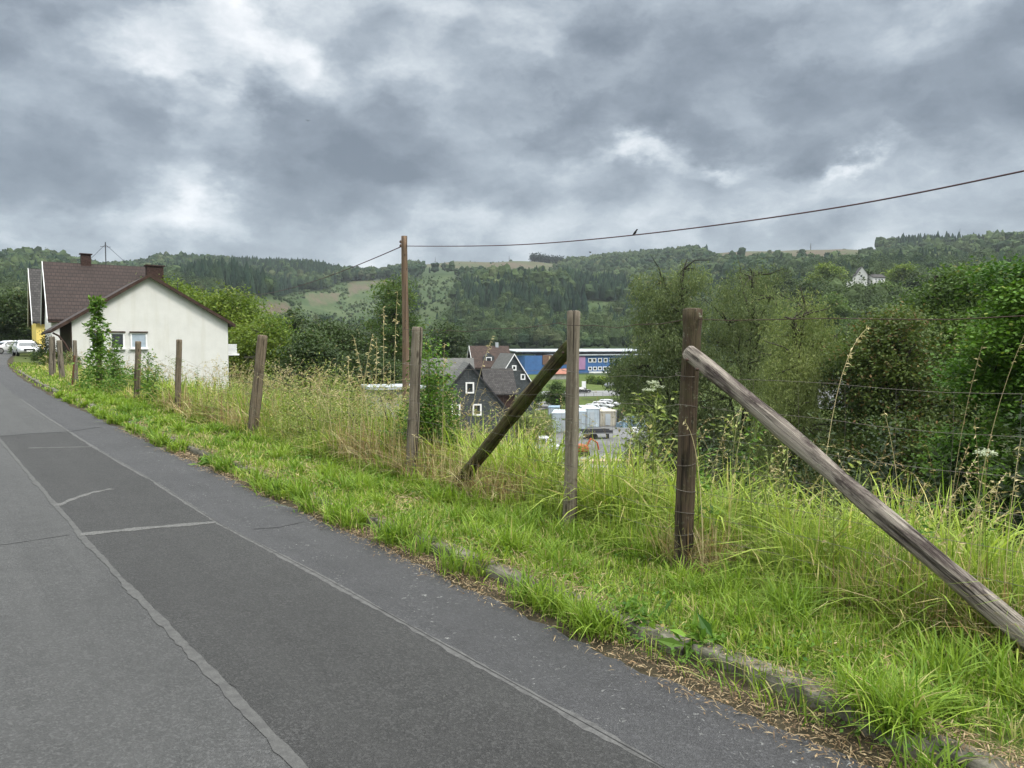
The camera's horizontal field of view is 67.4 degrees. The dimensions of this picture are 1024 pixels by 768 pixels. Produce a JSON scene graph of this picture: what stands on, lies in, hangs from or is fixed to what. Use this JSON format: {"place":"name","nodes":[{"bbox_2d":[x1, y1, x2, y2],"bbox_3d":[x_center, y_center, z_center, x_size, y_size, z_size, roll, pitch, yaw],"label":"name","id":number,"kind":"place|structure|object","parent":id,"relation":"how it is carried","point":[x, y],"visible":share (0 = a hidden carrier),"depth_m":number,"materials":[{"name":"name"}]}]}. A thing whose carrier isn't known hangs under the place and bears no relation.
{"place":"outdoors","nodes":[
{"label":"outdoors","id":0,"kind":"place"},
{"bbox_2d":[0,351,874,767],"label":"road","id":1,"kind":"structure","parent":0,"point":[98,669],"depth_m":3.79,"materials":[{"name":"asphalt"}]},
{"bbox_2d":[12,340,40,355],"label":"parked car","id":2,"kind":"object","parent":1,"relation":"on","point":[21,346],"visible":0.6,"depth_m":69.75,"materials":[{"name":"white paint"}]},
{"bbox_2d":[0,439,307,767],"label":"road joint","id":3,"kind":"object","parent":1,"relation":"on","point":[286,753],"visible":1,"depth_m":3.90,"materials":[{"name":"asphalt"}]},
{"bbox_2d":[0,432,658,767],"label":"road patch","id":4,"kind":"object","parent":1,"relation":"on","point":[315,671],"visible":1,"depth_m":4.00,"materials":[{"name":"asphalt"}]},
{"bbox_2d":[80,521,214,535],"bbox_3d":[-3.161,1.254,6.707,1.065,0.001,0.154,-1,3,-26],"label":"road cross joint","id":5,"kind":"object","parent":4,"relation":"on","point":[138,528],"visible":1,"depth_m":6.69,"materials":[{"name":"asphalt"}]},
{"bbox_2d":[101,451,664,767],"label":"road crack","id":6,"kind":"object","parent":1,"relation":"on","point":[433,638],"visible":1,"depth_m":4.06,"materials":[{"name":"asphalt"}]},
{"bbox_2d":[0,365,871,767],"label":"road edge strip","id":7,"kind":"object","parent":1,"relation":"on","point":[654,719],"visible":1,"depth_m":4.29,"materials":[{"name":"concrete"}]},
{"bbox_2d":[20,399,665,767],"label":"road joint","id":8,"kind":"object","parent":7,"relation":"on","point":[582,725],"visible":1,"depth_m":4.04,"materials":[{"name":"asphalt"}]},
{"bbox_2d":[0,0,1023,267],"label":"sky","id":9,"kind":"structure","parent":0,"point":[140,128],"materials":[{"name":"grey"}]},
{"bbox_2d":[491,353,533,426],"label":"slate house","id":10,"kind":"structure","parent":0,"point":[511,360],"depth_m":118.44,"materials":[{"name":"grey stone"}]},
{"bbox_2d":[7,249,1023,767],"bbox_3d":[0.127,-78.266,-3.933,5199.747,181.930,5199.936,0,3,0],"label":"ground","id":11,"kind":"structure","parent":0,"point":[323,301],"depth_m":5.04,"materials":[{"name":"soil"}]},
{"bbox_2d":[0,286,31,340],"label":"spruce tree","id":12,"kind":"object","parent":11,"relation":"on","point":[13,321],"visible":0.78,"depth_m":102.07,"materials":[{"name":"green plant"}]},
{"bbox_2d":[28,268,44,349],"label":"yellow house","id":13,"kind":"structure","parent":11,"relation":"on","point":[34,298],"depth_m":74.66,"materials":[{"name":"paint"}]},
{"bbox_2d":[25,329,56,362],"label":"garden shrub","id":14,"kind":"object","parent":11,"relation":"on","point":[43,351],"visible":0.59,"depth_m":52.47,"materials":[{"name":"green plant"}]},
{"bbox_2d":[68,295,121,389],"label":"climbing plant","id":15,"kind":"object","parent":11,"relation":"on","point":[99,318],"visible":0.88,"depth_m":24.07,"materials":[{"name":"green plant"}]},
{"bbox_2d":[40,242,164,352],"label":"brown roof house","id":16,"kind":"structure","parent":11,"relation":"on","point":[67,289],"depth_m":63.44,"materials":[{"name":"tile"}]},
{"bbox_2d":[99,334,127,391],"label":"shrub","id":17,"kind":"object","parent":11,"relation":"on","point":[114,359],"visible":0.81,"depth_m":22.78,"materials":[{"name":"green plant"}]},
{"bbox_2d":[90,362,173,394],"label":"shrub","id":18,"kind":"object","parent":11,"relation":"on","point":[114,381],"visible":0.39,"depth_m":22.05,"materials":[{"name":"green plant"}]},
{"bbox_2d":[41,274,238,393],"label":"white house","id":19,"kind":"structure","parent":11,"relation":"on","point":[157,315],"depth_m":48.65,"materials":[{"name":"paint"}]},
{"bbox_2d":[110,331,125,348],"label":"window","id":20,"kind":"structure","parent":19,"relation":"in","point":[120,334],"depth_m":47.28,"materials":[{"name":"clear glass"}]},
{"bbox_2d":[129,331,147,347],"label":"window","id":21,"kind":"structure","parent":19,"relation":"in","point":[141,336],"depth_m":47.90,"materials":[{"name":"clear glass"}]},
{"bbox_2d":[134,348,158,398],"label":"weed","id":22,"kind":"object","parent":11,"relation":"on","point":[147,371],"visible":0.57,"depth_m":19.83,"materials":[{"name":"green plant"}]},
{"bbox_2d":[142,363,165,402],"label":"weed","id":23,"kind":"object","parent":11,"relation":"on","point":[151,384],"visible":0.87,"depth_m":18.70,"materials":[{"name":"green plant"}]},
{"bbox_2d":[129,273,217,303],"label":"maple tree","id":24,"kind":"object","parent":11,"relation":"on","point":[188,290],"visible":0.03,"depth_m":65.70,"materials":[{"name":"green plant"}]},
{"bbox_2d":[191,281,299,380],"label":"maple tree","id":25,"kind":"object","parent":11,"relation":"on","point":[234,308],"visible":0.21,"depth_m":62.57,"materials":[{"name":"green plant"}]},
{"bbox_2d":[180,347,311,420],"bbox_3d":[-5.230,0.099,15.067,2.633,1.639,1.936,1,3,16],"label":"weed mound","id":26,"kind":"object","parent":11,"relation":"on","point":[238,390],"visible":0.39,"depth_m":15.05,"materials":[{"name":"green plant"}]},
{"bbox_2d":[228,310,304,403],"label":"ash tree","id":27,"kind":"object","parent":11,"relation":"on","point":[246,347],"visible":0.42,"depth_m":56.76,"materials":[{"name":"green plant"}]},
{"bbox_2d":[280,305,312,338],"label":"poplar tree","id":28,"kind":"object","parent":11,"relation":"on","point":[296,321],"visible":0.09,"depth_m":83.35,"materials":[{"name":"green plant"}]},
{"bbox_2d":[263,327,363,410],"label":"oak tree","id":29,"kind":"object","parent":11,"relation":"on","point":[312,345],"visible":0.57,"depth_m":53.14,"materials":[{"name":"green plant"}]},
{"bbox_2d":[247,348,389,429],"bbox_3d":[-3.171,0.238,13.082,2.264,1.720,2.139,2,3,27],"label":"weed mound","id":30,"kind":"object","parent":11,"relation":"on","point":[315,392],"visible":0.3,"depth_m":12.97,"materials":[{"name":"green plant"}]},
{"bbox_2d":[256,362,409,453],"bbox_3d":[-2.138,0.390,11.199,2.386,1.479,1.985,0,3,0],"label":"weed mound","id":31,"kind":"object","parent":11,"relation":"on","point":[338,410],"visible":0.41,"depth_m":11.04,"materials":[{"name":"green plant"}]},
{"bbox_2d":[292,314,400,404],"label":"oak tree","id":32,"kind":"object","parent":11,"relation":"on","point":[341,332],"visible":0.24,"depth_m":64.75,"materials":[{"name":"green plant"}]},
{"bbox_2d":[335,346,409,409],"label":"hazel tree","id":33,"kind":"object","parent":11,"relation":"on","point":[381,365],"visible":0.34,"depth_m":57.49,"materials":[{"name":"green plant"}]},
{"bbox_2d":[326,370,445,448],"bbox_3d":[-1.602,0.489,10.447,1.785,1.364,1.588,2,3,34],"label":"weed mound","id":34,"kind":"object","parent":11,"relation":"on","point":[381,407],"visible":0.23,"depth_m":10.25,"materials":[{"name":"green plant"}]},
{"bbox_2d":[361,384,425,419],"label":"flat roof shed","id":35,"kind":"structure","parent":11,"relation":"on","point":[398,386],"depth_m":46.51,"materials":[{"name":"concrete"}]},
{"bbox_2d":[358,269,439,399],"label":"spruce tree","id":36,"kind":"object","parent":11,"relation":"on","point":[391,313],"visible":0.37,"depth_m":84.04,"materials":[{"name":"green plant"}]},
{"bbox_2d":[399,236,408,421],"bbox_3d":[-3.329,-0.383,24.006,0.249,8.411,0.264,-3,4,-44],"label":"utility pole","id":37,"kind":"object","parent":11,"relation":"on","point":[405,308],"visible":0.63,"depth_m":23.84,"materials":[{"name":"brown wood"}]},
{"bbox_2d":[418,170,1023,246],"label":"overhead cable","id":38,"kind":"object","parent":37,"relation":"attached to","point":[761,218],"visible":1,"depth_m":13.55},
{"bbox_2d":[376,378,448,458],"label":"shrub","id":39,"kind":"object","parent":11,"relation":"on","point":[397,426],"visible":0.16,"depth_m":9.39,"materials":[{"name":"green plant"}]},
{"bbox_2d":[398,333,443,382],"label":"oak tree","id":40,"kind":"object","parent":11,"relation":"on","point":[430,343],"visible":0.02,"depth_m":139.30,"materials":[{"name":"green plant"}]},
{"bbox_2d":[398,318,466,465],"bbox_3d":[-0.959,0.203,9.270,0.885,2.000,0.889,0,3,0],"label":"shrub","id":41,"kind":"object","parent":11,"relation":"on","point":[433,392],"visible":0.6,"depth_m":9.16,"materials":[{"name":"green plant"}]},
{"bbox_2d":[421,358,474,399],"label":"grey roof house","id":42,"kind":"structure","parent":11,"relation":"on","point":[456,365],"depth_m":100.38,"materials":[{"name":"stone"}]},
{"bbox_2d":[422,320,477,357],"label":"oak tree","id":43,"kind":"object","parent":11,"relation":"on","point":[452,350],"visible":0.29,"depth_m":148.74,"materials":[{"name":"green plant"}]},
{"bbox_2d":[436,361,513,445],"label":"slate house","id":44,"kind":"structure","parent":11,"relation":"on","point":[464,381],"depth_m":85.30,"materials":[{"name":"stone"}]},
{"bbox_2d":[480,368,517,407],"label":"roof","id":45,"kind":"structure","parent":44,"relation":"attached to","point":[494,380],"depth_m":109.54,"materials":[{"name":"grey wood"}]},
{"bbox_2d":[467,342,509,374],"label":"brown roof cottage","id":46,"kind":"structure","parent":11,"relation":"on","point":[477,353],"depth_m":130.50,"materials":[{"name":"tile"}]},
{"bbox_2d":[0,229,1023,348],"bbox_3d":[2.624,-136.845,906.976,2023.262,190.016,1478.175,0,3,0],"label":"broadleaf forest","id":47,"kind":"object","parent":11,"relation":"on","point":[861,297],"visible":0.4,"depth_m":603.31,"materials":[{"name":"plant"}]},
{"bbox_2d":[3,231,1023,346],"bbox_3d":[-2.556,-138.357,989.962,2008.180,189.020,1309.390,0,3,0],"label":"conifer forest","id":48,"kind":"object","parent":11,"relation":"on","point":[238,271],"visible":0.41,"depth_m":598.87,"materials":[{"name":"plant"}]},
{"bbox_2d":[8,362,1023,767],"bbox_3d":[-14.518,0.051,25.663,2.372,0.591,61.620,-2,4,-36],"label":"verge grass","id":49,"kind":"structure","parent":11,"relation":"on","point":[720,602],"depth_m":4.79,"materials":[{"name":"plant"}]},
{"bbox_2d":[18,369,1023,767],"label":"kerb","id":50,"kind":"structure","parent":11,"relation":"on","point":[704,651],"depth_m":3.61,"materials":[{"name":"stone"}]},
{"bbox_2d":[777,643,987,738],"bbox_3d":[1.514,1.234,3.171,0.821,0.298,0.726,2,3,32],"label":"grass tussock","id":51,"kind":"object","parent":50,"relation":"on","point":[844,680],"depth_m":3.23,"materials":[{"name":"plant"}]},
{"bbox_2d":[819,655,1015,759],"bbox_3d":[1.549,1.252,3.074,0.763,0.289,0.739,-2,3,-30],"label":"grass tussock","id":52,"kind":"object","parent":50,"relation":"on","point":[916,702],"depth_m":3.06,"materials":[{"name":"plant"}]},
{"bbox_2d":[37,362,1023,686],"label":"tall grass","id":53,"kind":"structure","parent":11,"relation":"on","point":[597,500],"depth_m":5.66,"materials":[{"name":"plant"}]},
{"bbox_2d":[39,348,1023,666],"bbox_3d":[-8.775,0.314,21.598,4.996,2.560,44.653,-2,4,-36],"label":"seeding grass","id":54,"kind":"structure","parent":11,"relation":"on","point":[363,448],"depth_m":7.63,"materials":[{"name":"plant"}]},
{"bbox_2d":[49,308,1023,649],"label":"fence","id":55,"kind":"object","parent":11,"relation":"on","point":[907,536],"visible":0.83,"depth_m":5.18,"materials":[{"name":"brown wood"}]},
{"bbox_2d":[80,403,995,765],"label":"ground herbs","id":56,"kind":"object","parent":11,"relation":"on","point":[814,673],"visible":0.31,"depth_m":4.31,"materials":[{"name":"green plant"}]},
{"bbox_2d":[523,402,552,475],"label":"tall weed","id":57,"kind":"object","parent":11,"relation":"on","point":[542,432],"visible":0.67,"depth_m":7.72,"materials":[{"name":"green plant"}]},
{"bbox_2d":[514,407,562,441],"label":"willow bush","id":58,"kind":"object","parent":11,"relation":"on","point":[522,421],"visible":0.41,"depth_m":96.44,"materials":[{"name":"green plant"}]},
{"bbox_2d":[528,252,563,263],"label":"skyline copse","id":59,"kind":"object","parent":11,"relation":"on","point":[544,258],"visible":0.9,"depth_m":1371.38,"materials":[{"name":"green plant"}]},
{"bbox_2d":[544,380,565,407],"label":"thuja tree","id":60,"kind":"object","parent":11,"relation":"on","point":[557,389],"visible":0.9,"depth_m":149.32,"materials":[{"name":"green plant"}]},
{"bbox_2d":[535,435,579,503],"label":"tall weed","id":61,"kind":"object","parent":11,"relation":"on","point":[548,459],"visible":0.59,"depth_m":6.86,"materials":[{"name":"green plant"}]},
{"bbox_2d":[108,404,1023,767],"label":"leaf litter","id":62,"kind":"object","parent":11,"relation":"on","point":[698,680],"visible":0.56,"depth_m":3.70,"materials":[{"name":"plant"}]},
{"bbox_2d":[509,349,649,373],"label":"blue building","id":63,"kind":"structure","parent":11,"relation":"on","point":[590,361],"depth_m":272.44,"materials":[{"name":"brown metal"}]},
{"bbox_2d":[534,415,662,471],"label":"yard","id":64,"kind":"structure","parent":11,"relation":"attached to","point":[611,439],"depth_m":101.08,"materials":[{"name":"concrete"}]},
{"bbox_2d":[551,409,564,432],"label":"site container","id":65,"kind":"object","parent":64,"relation":"on","point":[556,413],"visible":0.38,"depth_m":109.93,"materials":[{"name":"white metal"}]},
{"bbox_2d":[579,405,599,426],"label":"site container","id":66,"kind":"object","parent":64,"relation":"on","point":[593,412],"visible":0.38,"depth_m":116.73,"materials":[{"name":"white metal"}]},
{"bbox_2d":[579,429,612,438],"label":"flat trailer","id":67,"kind":"object","parent":64,"relation":"on","point":[600,431],"visible":0.71,"depth_m":102.49,"materials":[{"name":"grey metal"}]},
{"bbox_2d":[600,408,616,425],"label":"site container","id":68,"kind":"object","parent":64,"relation":"on","point":[607,419],"visible":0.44,"depth_m":118.78,"materials":[{"name":"beige metal"}]},
{"bbox_2d":[607,594,647,617],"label":"rosette weed","id":69,"kind":"object","parent":11,"relation":"on","point":[636,602],"visible":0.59,"depth_m":4.41,"materials":[{"name":"green plant"}]},
{"bbox_2d":[602,353,660,398],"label":"maple tree","id":70,"kind":"object","parent":11,"relation":"on","point":[615,364],"visible":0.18,"depth_m":163.73,"materials":[{"name":"green plant"}]},
{"bbox_2d":[614,389,665,490],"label":"bank bush","id":71,"kind":"object","parent":11,"relation":"on","point":[638,441],"visible":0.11,"depth_m":38.08,"materials":[{"name":"green plant"}]},
{"bbox_2d":[610,598,672,629],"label":"rosette weed","id":72,"kind":"object","parent":11,"relation":"on","point":[643,610],"visible":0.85,"depth_m":4.24,"materials":[{"name":"green plant"}]},
{"bbox_2d":[621,380,678,519],"bbox_3d":[1.213,0.622,6.484,0.527,1.305,0.539,1,3,24],"label":"cow parsnip","id":73,"kind":"object","parent":11,"relation":"on","point":[654,449],"visible":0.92,"depth_m":6.47,"materials":[{"name":"green plant"}]},
{"bbox_2d":[601,256,748,484],"bbox_3d":[8.420,1.822,40.128,7.084,16.720,6.145,-2,4,-36],"label":"willow tree","id":74,"kind":"object","parent":11,"relation":"on","point":[665,351],"visible":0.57,"depth_m":39.11,"materials":[{"name":"green plant"}]},
{"bbox_2d":[667,422,723,540],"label":"weed","id":75,"kind":"object","parent":11,"relation":"on","point":[705,486],"visible":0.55,"depth_m":5.51,"materials":[{"name":"green plant"}]},
{"bbox_2d":[655,611,737,658],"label":"rosette weed","id":76,"kind":"object","parent":11,"relation":"on","point":[704,625],"visible":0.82,"depth_m":3.91,"materials":[{"name":"green plant"}]},
{"bbox_2d":[696,394,764,503],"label":"bank bush","id":77,"kind":"object","parent":11,"relation":"on","point":[709,468],"visible":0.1,"depth_m":30.06,"materials":[{"name":"green plant"}]},
{"bbox_2d":[711,408,760,520],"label":"tall weed","id":78,"kind":"object","parent":11,"relation":"on","point":[734,436],"visible":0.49,"depth_m":6.23,"materials":[{"name":"green plant"}]},
{"bbox_2d":[661,257,820,505],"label":"willow tree","id":79,"kind":"object","parent":11,"relation":"on","point":[750,356],"visible":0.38,"depth_m":40.83,"materials":[{"name":"green plant"}]},
{"bbox_2d":[732,417,767,518],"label":"tall weed","id":80,"kind":"object","parent":11,"relation":"on","point":[748,461],"visible":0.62,"depth_m":6.23,"materials":[{"name":"green plant"}]},
{"bbox_2d":[731,447,790,546],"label":"weed","id":81,"kind":"object","parent":11,"relation":"on","point":[765,487],"visible":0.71,"depth_m":5.62,"materials":[{"name":"green plant"}]},
{"bbox_2d":[755,267,800,302],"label":"hillside tree","id":82,"kind":"object","parent":11,"relation":"on","point":[789,277],"visible":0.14,"depth_m":275.18,"materials":[{"name":"green plant"}]},
{"bbox_2d":[770,440,800,540],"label":"tall weed","id":83,"kind":"object","parent":11,"relation":"on","point":[784,459],"visible":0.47,"depth_m":5.41,"materials":[{"name":"green plant"}]},
{"bbox_2d":[728,280,858,521],"bbox_3d":[12.229,3.453,33.116,6.304,15.852,5.693,1,3,10],"label":"birch tree","id":84,"kind":"object","parent":11,"relation":"on","point":[796,369],"visible":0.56,"depth_m":32.62,"materials":[{"name":"green plant"}]},
{"bbox_2d":[780,277,832,308],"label":"hillside tree","id":85,"kind":"object","parent":11,"relation":"on","point":[805,285],"visible":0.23,"depth_m":248.24,"materials":[{"name":"green plant"}]},
{"bbox_2d":[766,362,863,527],"bbox_3d":[10.556,4.879,27.211,5.278,11.284,4.959,0,3,0],"label":"bank bush","id":86,"kind":"object","parent":11,"relation":"on","point":[811,468],"visible":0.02,"depth_m":26.93,"materials":[{"name":"green plant"}]},
{"bbox_2d":[803,261,849,284],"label":"hillside tree","id":87,"kind":"object","parent":11,"relation":"on","point":[824,268],"visible":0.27,"depth_m":325.38,"materials":[{"name":"green plant"}]},
{"bbox_2d":[795,480,874,591],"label":"tall weed","id":88,"kind":"object","parent":11,"relation":"on","point":[835,534],"visible":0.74,"depth_m":4.66,"materials":[{"name":"green plant"}]},
{"bbox_2d":[812,291,861,344],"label":"hillside tree","id":89,"kind":"object","parent":11,"relation":"on","point":[834,301],"visible":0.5,"depth_m":212.12,"materials":[{"name":"green plant"}]},
{"bbox_2d":[816,316,866,390],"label":"hillside tree","id":90,"kind":"object","parent":11,"relation":"on","point":[845,324],"visible":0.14,"depth_m":149.69,"materials":[{"name":"green plant"}]},
{"bbox_2d":[816,325,869,572],"bbox_3d":[2.069,0.479,4.783,0.382,1.698,0.059,-1,3,-18],"label":"grass stalk","id":91,"kind":"object","parent":11,"relation":"on","point":[857,340],"depth_m":4.75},
{"bbox_2d":[846,267,867,286],"bbox_3d":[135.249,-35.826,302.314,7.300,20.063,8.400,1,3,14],"label":"hillside house","id":92,"kind":"structure","parent":11,"relation":"on","point":[863,272],"depth_m":297.88,"materials":[{"name":"white paint"}]},
{"bbox_2d":[833,461,887,549],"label":"tall weed","id":93,"kind":"object","parent":11,"relation":"on","point":[852,466],"visible":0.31,"depth_m":5.26,"materials":[{"name":"green plant"}]},
{"bbox_2d":[811,398,933,528],"bbox_3d":[11.797,5.399,24.325,4.473,10.057,4.392,0,3,0],"label":"bank bush","id":94,"kind":"object","parent":11,"relation":"on","point":[886,467],"visible":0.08,"depth_m":24.07,"materials":[{"name":"green plant"}]},
{"bbox_2d":[808,300,995,509],"bbox_3d":[15.322,4.054,31.431,7.436,14.921,7.540,-1,3,-14],"label":"ash tree","id":95,"kind":"object","parent":11,"relation":"on","point":[892,367],"visible":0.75,"depth_m":30.25,"materials":[{"name":"green plant"}]},
{"bbox_2d":[880,261,925,287],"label":"hillside tree","id":96,"kind":"object","parent":11,"relation":"on","point":[897,273],"visible":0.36,"depth_m":331.43,"materials":[{"name":"green plant"}]},
{"bbox_2d":[891,269,934,302],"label":"hillside tree","id":97,"kind":"object","parent":11,"relation":"on","point":[912,276],"visible":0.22,"depth_m":252.08,"materials":[{"name":"green plant"}]},
{"bbox_2d":[887,487,956,568],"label":"tall weed","id":98,"kind":"object","parent":11,"relation":"on","point":[924,525],"visible":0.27,"depth_m":4.62,"materials":[{"name":"green plant"}]},
{"bbox_2d":[921,483,968,626],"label":"grass stalk","id":99,"kind":"object","parent":11,"relation":"on","point":[945,511],"depth_m":4.04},
{"bbox_2d":[880,258,1023,501],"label":"oak tree","id":100,"kind":"object","parent":11,"relation":"on","point":[940,289],"visible":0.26,"depth_m":33.91,"materials":[{"name":"green plant"}]},
{"bbox_2d":[901,391,1006,544],"bbox_3d":[11.673,4.800,20.164,3.259,9.272,3.480,0,3,0],"label":"bank bush","id":101,"kind":"object","parent":11,"relation":"on","point":[961,480],"visible":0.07,"depth_m":20.17,"materials":[{"name":"green plant"}]},
{"bbox_2d":[893,251,1023,550],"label":"maple tree","id":102,"kind":"object","parent":11,"relation":"on","point":[999,357],"visible":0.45,"depth_m":19.74,"materials":[{"name":"green plant"}]},
{"bbox_2d":[941,347,986,635],"bbox_3d":[2.332,0.581,3.994,0.249,1.560,0.052,-1,3,-17],"label":"grass stalk","id":103,"kind":"object","parent":11,"relation":"on","point":[954,477],"depth_m":3.96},
{"bbox_2d":[943,486,1000,632],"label":"grass stalk","id":104,"kind":"object","parent":11,"relation":"on","point":[961,534],"depth_m":3.94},
{"bbox_2d":[969,448,997,565],"bbox_3d":[2.604,0.865,4.244,0.158,1.014,0.165,0,3,0],"label":"wild carrot","id":105,"kind":"object","parent":11,"relation":"on","point":[984,452],"visible":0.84,"depth_m":4.24,"materials":[{"name":"green plant"}]},
{"bbox_2d":[952,390,1023,557],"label":"bank bush","id":106,"kind":"object","parent":11,"relation":"on","point":[1020,467],"visible":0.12,"depth_m":17.33,"materials":[{"name":"green plant"}]},
{"bbox_2d":[964,337,1023,635],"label":"grass stalk","id":107,"kind":"object","parent":11,"relation":"on","point":[984,463],"depth_m":3.92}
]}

